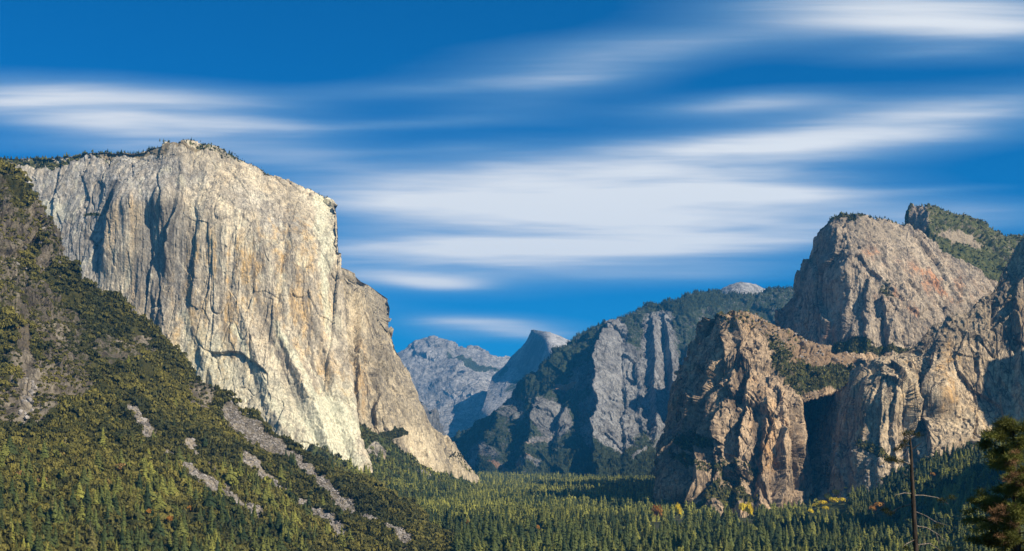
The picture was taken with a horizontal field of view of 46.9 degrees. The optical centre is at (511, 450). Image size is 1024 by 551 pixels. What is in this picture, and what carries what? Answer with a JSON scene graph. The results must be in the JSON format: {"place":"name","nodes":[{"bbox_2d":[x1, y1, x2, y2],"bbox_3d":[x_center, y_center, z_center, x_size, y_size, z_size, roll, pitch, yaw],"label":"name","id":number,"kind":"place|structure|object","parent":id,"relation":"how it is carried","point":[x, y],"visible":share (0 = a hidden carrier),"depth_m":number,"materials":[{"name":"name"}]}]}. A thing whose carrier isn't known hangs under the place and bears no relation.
{"place":"outdoors","nodes":[
{"label":"outdoors","id":0,"kind":"place"},
{"bbox_2d":[2,139,372,472],"bbox_3d":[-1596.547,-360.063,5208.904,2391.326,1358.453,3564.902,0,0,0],"label":"cliff","id":1,"kind":"structure","parent":0,"point":[225,272],"depth_m":3762.30,"materials":[{"name":"beige stone"}]},
{"bbox_2d":[0,167,443,550],"bbox_3d":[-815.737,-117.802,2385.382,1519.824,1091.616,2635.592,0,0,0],"label":"hillside","id":2,"kind":"structure","parent":0,"point":[9,248],"depth_m":2092.61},
{"bbox_2d":[6,478,15,495],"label":"conifer tree","id":3,"kind":"object","parent":2,"relation":"on","point":[11,488],"visible":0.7,"depth_m":1322.77,"materials":[{"name":"green plant"}]},
{"bbox_2d":[24,509,33,532],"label":"conifer tree","id":4,"kind":"object","parent":2,"relation":"on","point":[27,522],"visible":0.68,"depth_m":1198.03,"materials":[{"name":"green plant"}]},
{"bbox_2d":[26,524,32,547],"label":"conifer tree","id":5,"kind":"object","parent":2,"relation":"on","point":[29,539],"visible":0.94,"depth_m":1155.63,"materials":[{"name":"green plant"}]},
{"bbox_2d":[26,473,34,492],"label":"conifer tree","id":6,"kind":"object","parent":2,"relation":"on","point":[31,483],"visible":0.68,"depth_m":1376.87,"materials":[{"name":"green plant"}]},
{"bbox_2d":[33,532,41,550],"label":"conifer tree","id":7,"kind":"object","parent":2,"relation":"on","point":[37,546],"visible":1,"depth_m":1142.59,"materials":[{"name":"green plant"}]},
{"bbox_2d":[40,524,48,546],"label":"conifer tree","id":8,"kind":"object","parent":2,"relation":"on","point":[43,531],"visible":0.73,"depth_m":1184.12,"materials":[{"name":"green plant"}]},
{"bbox_2d":[40,439,49,460],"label":"conifer tree","id":9,"kind":"object","parent":2,"relation":"on","point":[44,453],"visible":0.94,"depth_m":1507.33,"materials":[{"name":"green plant"}]},
{"bbox_2d":[44,511,52,533],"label":"conifer tree","id":10,"kind":"object","parent":2,"relation":"on","point":[47,522],"visible":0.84,"depth_m":1223.53,"materials":[{"name":"green plant"}]},
{"bbox_2d":[48,497,57,519],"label":"conifer tree","id":11,"kind":"object","parent":2,"relation":"on","point":[50,509],"visible":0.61,"depth_m":1290.83,"materials":[{"name":"green plant"}]},
{"bbox_2d":[46,488,60,496],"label":"shrub","id":12,"kind":"object","parent":2,"relation":"on","point":[53,492],"visible":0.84,"depth_m":1408.80,"materials":[{"name":"green plant"}]},
{"bbox_2d":[50,499,57,521],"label":"conifer tree","id":13,"kind":"object","parent":2,"relation":"on","point":[54,514],"visible":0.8,"depth_m":1281.90,"materials":[{"name":"green plant"}]},
{"bbox_2d":[53,525,59,548],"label":"conifer tree","id":14,"kind":"object","parent":2,"relation":"on","point":[55,537],"visible":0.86,"depth_m":1203.96,"materials":[{"name":"green plant"}]},
{"bbox_2d":[54,507,65,523],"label":"conifer tree","id":15,"kind":"object","parent":2,"relation":"on","point":[59,518],"visible":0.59,"depth_m":1268.00,"materials":[{"name":"green plant"}]},
{"bbox_2d":[56,477,69,484],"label":"shrub","id":16,"kind":"object","parent":2,"relation":"on","point":[63,479],"visible":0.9,"depth_m":1454.24,"materials":[{"name":"green plant"}]},
{"bbox_2d":[68,487,77,512],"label":"conifer tree","id":17,"kind":"object","parent":2,"relation":"on","point":[72,499],"visible":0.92,"depth_m":1379.22,"materials":[{"name":"green plant"}]},
{"bbox_2d":[74,527,79,546],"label":"conifer tree","id":18,"kind":"object","parent":2,"relation":"on","point":[76,537],"visible":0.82,"depth_m":1228.15,"materials":[{"name":"green plant"}]},
{"bbox_2d":[82,485,91,505],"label":"conifer tree","id":19,"kind":"object","parent":2,"relation":"on","point":[87,499],"visible":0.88,"depth_m":1405.66,"materials":[{"name":"green plant"}]},
{"bbox_2d":[85,503,90,521],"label":"conifer tree","id":20,"kind":"object","parent":2,"relation":"on","point":[88,513],"visible":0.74,"depth_m":1338.85,"materials":[{"name":"green plant"}]},
{"bbox_2d":[88,528,97,550],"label":"conifer tree","id":21,"kind":"object","parent":2,"relation":"on","point":[92,544],"visible":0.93,"depth_m":1253.79,"materials":[{"name":"green plant"}]},
{"bbox_2d":[92,509,100,529],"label":"conifer tree","id":22,"kind":"object","parent":2,"relation":"on","point":[94,520],"visible":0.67,"depth_m":1317.00,"materials":[{"name":"green plant"}]},
{"bbox_2d":[98,486,104,506],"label":"conifer tree","id":23,"kind":"object","parent":2,"relation":"on","point":[101,497],"visible":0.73,"depth_m":1404.21,"materials":[{"name":"green plant"}]},
{"bbox_2d":[100,521,108,540],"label":"conifer tree","id":24,"kind":"object","parent":2,"relation":"on","point":[104,532],"visible":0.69,"depth_m":1285.78,"materials":[{"name":"green plant"}]},
{"bbox_2d":[103,490,112,511],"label":"conifer tree","id":25,"kind":"object","parent":2,"relation":"on","point":[106,502],"visible":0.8,"depth_m":1396.07,"materials":[{"name":"green plant"}]},
{"bbox_2d":[108,526,114,541],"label":"conifer tree","id":26,"kind":"object","parent":2,"relation":"on","point":[110,536],"visible":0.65,"depth_m":1301.64,"materials":[{"name":"green plant"}]},
{"bbox_2d":[113,496,120,515],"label":"conifer tree","id":27,"kind":"object","parent":2,"relation":"on","point":[116,505],"visible":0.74,"depth_m":1416.58,"materials":[{"name":"green plant"}]},
{"bbox_2d":[118,530,125,550],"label":"conifer tree","id":28,"kind":"object","parent":2,"relation":"on","point":[122,541],"visible":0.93,"depth_m":1288.29,"materials":[{"name":"green plant"}]},
{"bbox_2d":[120,504,127,527],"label":"conifer tree","id":29,"kind":"object","parent":2,"relation":"on","point":[123,519],"visible":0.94,"depth_m":1388.55,"materials":[{"name":"green plant"}]},
{"bbox_2d":[125,529,134,550],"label":"conifer tree","id":30,"kind":"object","parent":2,"relation":"on","point":[128,540],"visible":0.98,"depth_m":1297.19,"materials":[{"name":"green plant"}]},
{"bbox_2d":[133,526,138,544],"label":"conifer tree","id":31,"kind":"object","parent":2,"relation":"on","point":[136,537],"visible":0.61,"depth_m":1331.55,"materials":[{"name":"green plant"}]},
{"bbox_2d":[136,470,142,489],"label":"conifer tree","id":32,"kind":"object","parent":2,"relation":"on","point":[139,484],"visible":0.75,"depth_m":1553.68,"materials":[{"name":"green plant"}]},
{"bbox_2d":[135,530,144,550],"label":"conifer tree","id":33,"kind":"object","parent":2,"relation":"on","point":[139,541],"visible":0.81,"depth_m":1318.10,"materials":[{"name":"green plant"}]},
{"bbox_2d":[143,483,151,502],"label":"conifer tree","id":34,"kind":"object","parent":2,"relation":"on","point":[146,490],"visible":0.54,"depth_m":1509.94,"materials":[{"name":"green plant"}]},
{"bbox_2d":[144,491,153,515],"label":"conifer tree","id":35,"kind":"object","parent":2,"relation":"on","point":[147,502],"visible":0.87,"depth_m":1475.07,"materials":[{"name":"green plant"}]},
{"bbox_2d":[153,536,159,549],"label":"conifer tree","id":36,"kind":"object","parent":2,"relation":"on","point":[156,545],"visible":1,"depth_m":1308.95,"materials":[{"name":"green plant"}]},
{"bbox_2d":[171,530,179,550],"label":"conifer tree","id":37,"kind":"object","parent":2,"relation":"on","point":[175,543],"visible":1,"depth_m":1370.64,"materials":[{"name":"green plant"}]},
{"bbox_2d":[180,533,188,550],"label":"conifer tree","id":38,"kind":"object","parent":2,"relation":"on","point":[184,543],"visible":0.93,"depth_m":1367.31,"materials":[{"name":"green plant"}]},
{"bbox_2d":[182,514,188,530],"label":"conifer tree","id":39,"kind":"object","parent":2,"relation":"on","point":[185,524],"visible":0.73,"depth_m":1455.06,"materials":[{"name":"green plant"}]},
{"bbox_2d":[208,515,213,531],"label":"conifer tree","id":40,"kind":"object","parent":2,"relation":"on","point":[211,526],"visible":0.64,"depth_m":1510.86,"materials":[{"name":"green plant"}]},
{"bbox_2d":[0,159,461,550],"bbox_3d":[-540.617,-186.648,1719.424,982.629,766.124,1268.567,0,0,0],"label":"hillside scrub","id":41,"kind":"object","parent":2,"relation":"on","point":[425,536],"visible":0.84,"depth_m":1910.44,"materials":[{"name":"green plant"}]},
{"bbox_2d":[229,528,235,546],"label":"conifer tree","id":42,"kind":"object","parent":2,"relation":"on","point":[232,537],"visible":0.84,"depth_m":1497.33,"materials":[{"name":"green plant"}]},
{"bbox_2d":[14,220,888,547],"bbox_3d":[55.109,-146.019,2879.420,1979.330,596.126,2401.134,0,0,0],"label":"talus boulders","id":43,"kind":"object","parent":2,"relation":"on","point":[194,472],"visible":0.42,"depth_m":2036.81,"materials":[{"name":"stone"}]},
{"bbox_2d":[308,425,490,494],"bbox_3d":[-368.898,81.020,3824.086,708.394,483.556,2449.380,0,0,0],"label":"talus slope","id":44,"kind":"structure","parent":0,"point":[376,444],"depth_m":3824.78,"materials":[{"name":"stone"}]},
{"bbox_2d":[341,267,479,482],"bbox_3d":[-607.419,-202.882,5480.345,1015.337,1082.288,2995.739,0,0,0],"label":"cliff","id":45,"kind":"structure","parent":0,"point":[386,394],"depth_m":4219.49,"materials":[{"name":"stone"}]},
{"bbox_2d":[419,400,445,435],"bbox_3d":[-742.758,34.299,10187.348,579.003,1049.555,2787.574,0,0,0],"label":"mountain spur","id":46,"kind":"structure","parent":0,"point":[433,415],"depth_m":9597.32,"materials":[{"name":"grey stone"}]},
{"bbox_2d":[397,335,509,436],"bbox_3d":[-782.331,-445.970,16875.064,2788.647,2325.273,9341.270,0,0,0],"label":"mountain","id":47,"kind":"structure","parent":0,"point":[451,380],"depth_m":15071.25,"materials":[{"name":"stone"}]},
{"bbox_2d":[0,0,1023,356],"label":"sky","id":48,"kind":"structure","parent":0,"point":[498,172],"materials":[{"name":"blue"}]},
{"bbox_2d":[478,330,568,419],"bbox_3d":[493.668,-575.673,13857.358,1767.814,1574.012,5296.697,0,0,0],"label":"granite dome","id":49,"kind":"structure","parent":0,"point":[533,352],"depth_m":12824.31,"materials":[{"name":"stone"}]},
{"bbox_2d":[465,480,752,550],"bbox_3d":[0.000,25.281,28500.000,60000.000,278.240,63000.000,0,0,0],"label":"ground","id":50,"kind":"structure","parent":0,"point":[677,518],"depth_m":2725.41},
{"bbox_2d":[482,520,489,547],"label":"conifer tree","id":51,"kind":"object","parent":50,"relation":"on","point":[485,531],"visible":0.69,"depth_m":1924.65,"materials":[{"name":"green plant"}]},
{"bbox_2d":[487,518,493,534],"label":"conifer tree","id":52,"kind":"object","parent":50,"relation":"on","point":[490,529],"visible":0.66,"depth_m":1935.43,"materials":[{"name":"green plant"}]},
{"bbox_2d":[488,532,499,550],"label":"conifer tree","id":53,"kind":"object","parent":50,"relation":"on","point":[493,546],"visible":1,"depth_m":1597.00,"materials":[{"name":"green plant"}]},
{"bbox_2d":[496,531,501,550],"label":"conifer tree","id":54,"kind":"object","parent":50,"relation":"on","point":[498,541],"visible":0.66,"depth_m":1725.42,"materials":[{"name":"green plant"}]},
{"bbox_2d":[0,142,1022,526],"bbox_3d":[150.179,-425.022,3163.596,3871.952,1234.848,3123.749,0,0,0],"label":"cliff scrub","id":55,"kind":"object","parent":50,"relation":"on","point":[870,448],"visible":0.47,"depth_m":3330.71,"materials":[{"name":"green plant"}]},
{"bbox_2d":[0,138,1023,550],"bbox_3d":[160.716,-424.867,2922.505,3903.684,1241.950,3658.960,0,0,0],"label":"conifer forest","id":56,"kind":"object","parent":50,"relation":"on","point":[960,476],"visible":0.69,"depth_m":1881.57,"materials":[{"name":"plant"}]},
{"bbox_2d":[523,516,529,536],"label":"conifer tree","id":57,"kind":"object","parent":50,"relation":"on","point":[527,524],"visible":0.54,"depth_m":2028.97,"materials":[{"name":"green plant"}]},
{"bbox_2d":[540,529,553,549],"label":"conifer tree","id":58,"kind":"object","parent":50,"relation":"on","point":[546,536],"visible":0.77,"depth_m":1656.97,"materials":[{"name":"green plant"}]},
{"bbox_2d":[555,531,562,550],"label":"conifer tree","id":59,"kind":"object","parent":50,"relation":"on","point":[559,544],"visible":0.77,"depth_m":1676.82,"materials":[{"name":"green plant"}]},
{"bbox_2d":[312,437,806,521],"bbox_3d":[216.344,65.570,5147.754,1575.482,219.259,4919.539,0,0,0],"label":"distant forest","id":60,"kind":"object","parent":50,"relation":"on","point":[517,493],"visible":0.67,"depth_m":3606.51,"materials":[{"name":"plant"}]},
{"bbox_2d":[565,525,570,542],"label":"conifer tree","id":61,"kind":"object","parent":50,"relation":"on","point":[568,532],"visible":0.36,"depth_m":1829.95,"materials":[{"name":"green plant"}]},
{"bbox_2d":[574,529,577,549],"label":"conifer tree","id":62,"kind":"object","parent":50,"relation":"on","point":[575,541],"visible":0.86,"depth_m":1644.20,"materials":[{"name":"green plant"}]},
{"bbox_2d":[578,531,584,550],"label":"conifer tree","id":63,"kind":"object","parent":50,"relation":"on","point":[581,543],"visible":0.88,"depth_m":1679.69,"materials":[{"name":"green plant"}]},
{"bbox_2d":[583,531,590,547],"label":"conifer tree","id":64,"kind":"object","parent":50,"relation":"on","point":[586,537],"visible":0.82,"depth_m":1688.27,"materials":[{"name":"green plant"}]},
{"bbox_2d":[592,534,597,550],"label":"conifer tree","id":65,"kind":"object","parent":50,"relation":"on","point":[595,546],"visible":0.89,"depth_m":1735.24,"materials":[{"name":"green plant"}]},
{"bbox_2d":[601,535,608,550],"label":"conifer tree","id":66,"kind":"object","parent":50,"relation":"on","point":[604,547],"visible":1,"depth_m":1620.65,"materials":[{"name":"green plant"}]},
{"bbox_2d":[610,530,618,548],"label":"conifer tree","id":67,"kind":"object","parent":50,"relation":"on","point":[617,539],"visible":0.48,"depth_m":1713.32,"materials":[{"name":"green plant"}]},
{"bbox_2d":[623,528,627,550],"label":"conifer tree","id":68,"kind":"object","parent":50,"relation":"on","point":[625,541],"visible":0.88,"depth_m":1713.41,"materials":[{"name":"green plant"}]},
{"bbox_2d":[628,524,632,542],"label":"conifer tree","id":69,"kind":"object","parent":50,"relation":"on","point":[630,533],"visible":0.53,"depth_m":1849.82,"materials":[{"name":"green plant"}]},
{"bbox_2d":[630,532,636,550],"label":"conifer tree","id":70,"kind":"object","parent":50,"relation":"on","point":[633,543],"visible":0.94,"depth_m":1698.52,"materials":[{"name":"green plant"}]},
{"bbox_2d":[650,522,655,539],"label":"conifer tree","id":71,"kind":"object","parent":50,"relation":"on","point":[653,533],"visible":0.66,"depth_m":1863.11,"materials":[{"name":"green plant"}]},
{"bbox_2d":[652,504,662,517],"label":"autumn tree","id":72,"kind":"object","parent":50,"relation":"on","point":[656,510],"visible":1,"depth_m":2625.05,"materials":[{"name":"orange plant"}]},
{"bbox_2d":[660,525,667,542],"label":"conifer tree","id":73,"kind":"object","parent":50,"relation":"on","point":[664,537],"visible":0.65,"depth_m":1805.03,"materials":[{"name":"green plant"}]},
{"bbox_2d":[667,534,672,550],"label":"conifer tree","id":74,"kind":"object","parent":50,"relation":"on","point":[669,543],"visible":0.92,"depth_m":1580.71,"materials":[{"name":"green plant"}]},
{"bbox_2d":[670,522,676,541],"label":"conifer tree","id":75,"kind":"object","parent":50,"relation":"on","point":[674,528],"visible":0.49,"depth_m":1856.52,"materials":[{"name":"green plant"}]},
{"bbox_2d":[671,531,675,550],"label":"conifer tree","id":76,"kind":"object","parent":50,"relation":"on","point":[673,541],"visible":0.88,"depth_m":1707.40,"materials":[{"name":"green plant"}]},
{"bbox_2d":[675,528,680,549],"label":"conifer tree","id":77,"kind":"object","parent":50,"relation":"on","point":[678,541],"visible":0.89,"depth_m":1700.35,"materials":[{"name":"green plant"}]},
{"bbox_2d":[675,502,681,513],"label":"autumn tree","id":78,"kind":"object","parent":50,"relation":"on","point":[678,509],"visible":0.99,"depth_m":2741.77,"materials":[{"name":"yellow plant"}]},
{"bbox_2d":[679,529,687,546],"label":"conifer tree","id":79,"kind":"object","parent":50,"relation":"on","point":[682,542],"visible":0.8,"depth_m":1691.66,"materials":[{"name":"green plant"}]},
{"bbox_2d":[692,534,702,550],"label":"conifer tree","id":80,"kind":"object","parent":50,"relation":"on","point":[697,545],"visible":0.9,"depth_m":1563.97,"materials":[{"name":"green plant"}]},
{"bbox_2d":[699,530,705,549],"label":"conifer tree","id":81,"kind":"object","parent":50,"relation":"on","point":[702,540],"visible":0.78,"depth_m":1768.89,"materials":[{"name":"green plant"}]},
{"bbox_2d":[702,522,710,539],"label":"conifer tree","id":82,"kind":"object","parent":50,"relation":"on","point":[707,529],"visible":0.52,"depth_m":1970.73,"materials":[{"name":"green plant"}]},
{"bbox_2d":[703,533,712,550],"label":"conifer tree","id":83,"kind":"object","parent":50,"relation":"on","point":[708,541],"visible":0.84,"depth_m":1681.76,"materials":[{"name":"green plant"}]},
{"bbox_2d":[710,531,718,547],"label":"conifer tree","id":84,"kind":"object","parent":50,"relation":"on","point":[713,539],"visible":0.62,"depth_m":1737.51,"materials":[{"name":"green plant"}]},
{"bbox_2d":[712,512,718,528],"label":"conifer tree","id":85,"kind":"object","parent":50,"relation":"on","point":[716,519],"visible":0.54,"depth_m":2164.56,"materials":[{"name":"green plant"}]},
{"bbox_2d":[716,523,720,540],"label":"conifer tree","id":86,"kind":"object","parent":50,"relation":"on","point":[718,532],"visible":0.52,"depth_m":1903.03,"materials":[{"name":"green plant"}]},
{"bbox_2d":[727,528,733,547],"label":"conifer tree","id":87,"kind":"object","parent":50,"relation":"on","point":[730,541],"visible":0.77,"depth_m":1761.74,"materials":[{"name":"green plant"}]},
{"bbox_2d":[732,524,736,545],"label":"conifer tree","id":88,"kind":"object","parent":50,"relation":"on","point":[734,536],"visible":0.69,"depth_m":1903.26,"materials":[{"name":"green plant"}]},
{"bbox_2d":[736,533,741,550],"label":"conifer tree","id":89,"kind":"object","parent":50,"relation":"on","point":[739,542],"visible":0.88,"depth_m":1664.79,"materials":[{"name":"green plant"}]},
{"bbox_2d":[738,503,745,517],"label":"autumn tree","id":90,"kind":"object","parent":50,"relation":"on","point":[742,506],"visible":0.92,"depth_m":2823.76,"materials":[{"name":"yellow plant"}]},
{"bbox_2d":[745,502,752,514],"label":"autumn tree","id":91,"kind":"object","parent":50,"relation":"on","point":[749,509],"visible":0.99,"depth_m":2692.39,"materials":[{"name":"yellow plant"}]},
{"bbox_2d":[752,525,764,550],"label":"conifer tree","id":92,"kind":"object","parent":50,"relation":"on","point":[759,532],"visible":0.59,"depth_m":1763.22,"materials":[{"name":"green plant"}]},
{"bbox_2d":[768,524,773,543],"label":"conifer tree","id":93,"kind":"object","parent":50,"relation":"on","point":[770,532],"visible":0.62,"depth_m":1803.33,"materials":[{"name":"green plant"}]},
{"bbox_2d":[771,527,778,546],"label":"conifer tree","id":94,"kind":"object","parent":50,"relation":"on","point":[775,537],"visible":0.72,"depth_m":1740.52,"materials":[{"name":"green plant"}]},
{"bbox_2d":[774,535,783,550],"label":"conifer tree","id":95,"kind":"object","parent":50,"relation":"on","point":[778,543],"visible":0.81,"depth_m":1590.63,"materials":[{"name":"green plant"}]},
{"bbox_2d":[802,524,810,541],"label":"conifer tree","id":96,"kind":"object","parent":50,"relation":"on","point":[807,533],"visible":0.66,"depth_m":1761.23,"materials":[{"name":"green plant"}]},
{"bbox_2d":[844,518,852,532],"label":"conifer tree","id":97,"kind":"object","parent":50,"relation":"on","point":[849,526],"visible":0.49,"depth_m":1947.97,"materials":[{"name":"green plant"}]},
{"bbox_2d":[880,428,956,550],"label":"old pine","id":98,"kind":"object","parent":50,"relation":"on","point":[914,521],"visible":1,"depth_m":109.90,"materials":[{"name":"brown plant"}]},
{"bbox_2d":[959,415,1023,550],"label":"foreground pine","id":99,"kind":"object","parent":50,"relation":"on","point":[1003,521],"visible":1,"depth_m":61.71,"materials":[{"name":"green plant"}]},
{"bbox_2d":[451,287,793,478],"bbox_3d":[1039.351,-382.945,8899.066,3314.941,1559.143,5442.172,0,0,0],"label":"mountain ridge","id":100,"kind":"structure","parent":0,"point":[622,379],"depth_m":7458.42,"materials":[{"name":"grey stone"}]},
{"bbox_2d":[450,285,793,477],"bbox_3d":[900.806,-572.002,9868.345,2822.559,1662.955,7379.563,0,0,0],"label":"ridge forest","id":101,"kind":"object","parent":100,"relation":"on","point":[622,473],"visible":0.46,"depth_m":7244.05,"materials":[{"name":"plant"}]},
{"bbox_2d":[720,282,765,294],"bbox_3d":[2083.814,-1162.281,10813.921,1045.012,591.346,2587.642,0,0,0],"label":"granite dome","id":102,"kind":"structure","parent":0,"point":[743,287],"depth_m":10139.47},
{"bbox_2d":[651,310,890,517],"bbox_3d":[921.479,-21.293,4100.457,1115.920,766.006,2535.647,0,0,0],"label":"rock buttress","id":103,"kind":"object","parent":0,"point":[734,397],"visible":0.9,"depth_m":3110.27,"materials":[{"name":"brown stone"}]},
{"bbox_2d":[774,214,997,356],"bbox_3d":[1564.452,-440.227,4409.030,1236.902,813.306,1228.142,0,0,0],"label":"granite dome","id":104,"kind":"structure","parent":0,"point":[846,271],"depth_m":4050.76,"materials":[{"name":"stone"}]},
{"bbox_2d":[808,458,982,542],"bbox_3d":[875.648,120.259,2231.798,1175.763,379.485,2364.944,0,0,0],"label":"wooded slope","id":105,"kind":"structure","parent":0,"point":[841,506],"depth_m":2662.40,"materials":[{"name":"plant"}]},
{"bbox_2d":[803,237,1023,508],"bbox_3d":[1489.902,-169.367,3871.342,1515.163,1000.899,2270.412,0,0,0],"label":"cliff","id":106,"kind":"structure","parent":0,"point":[957,379],"depth_m":2945.63,"materials":[{"name":"stone"}]},
{"bbox_2d":[905,203,1023,281],"bbox_3d":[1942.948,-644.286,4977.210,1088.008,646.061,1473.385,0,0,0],"label":"mountain ridge","id":107,"kind":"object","parent":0,"point":[919,217],"visible":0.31,"depth_m":4530.55,"materials":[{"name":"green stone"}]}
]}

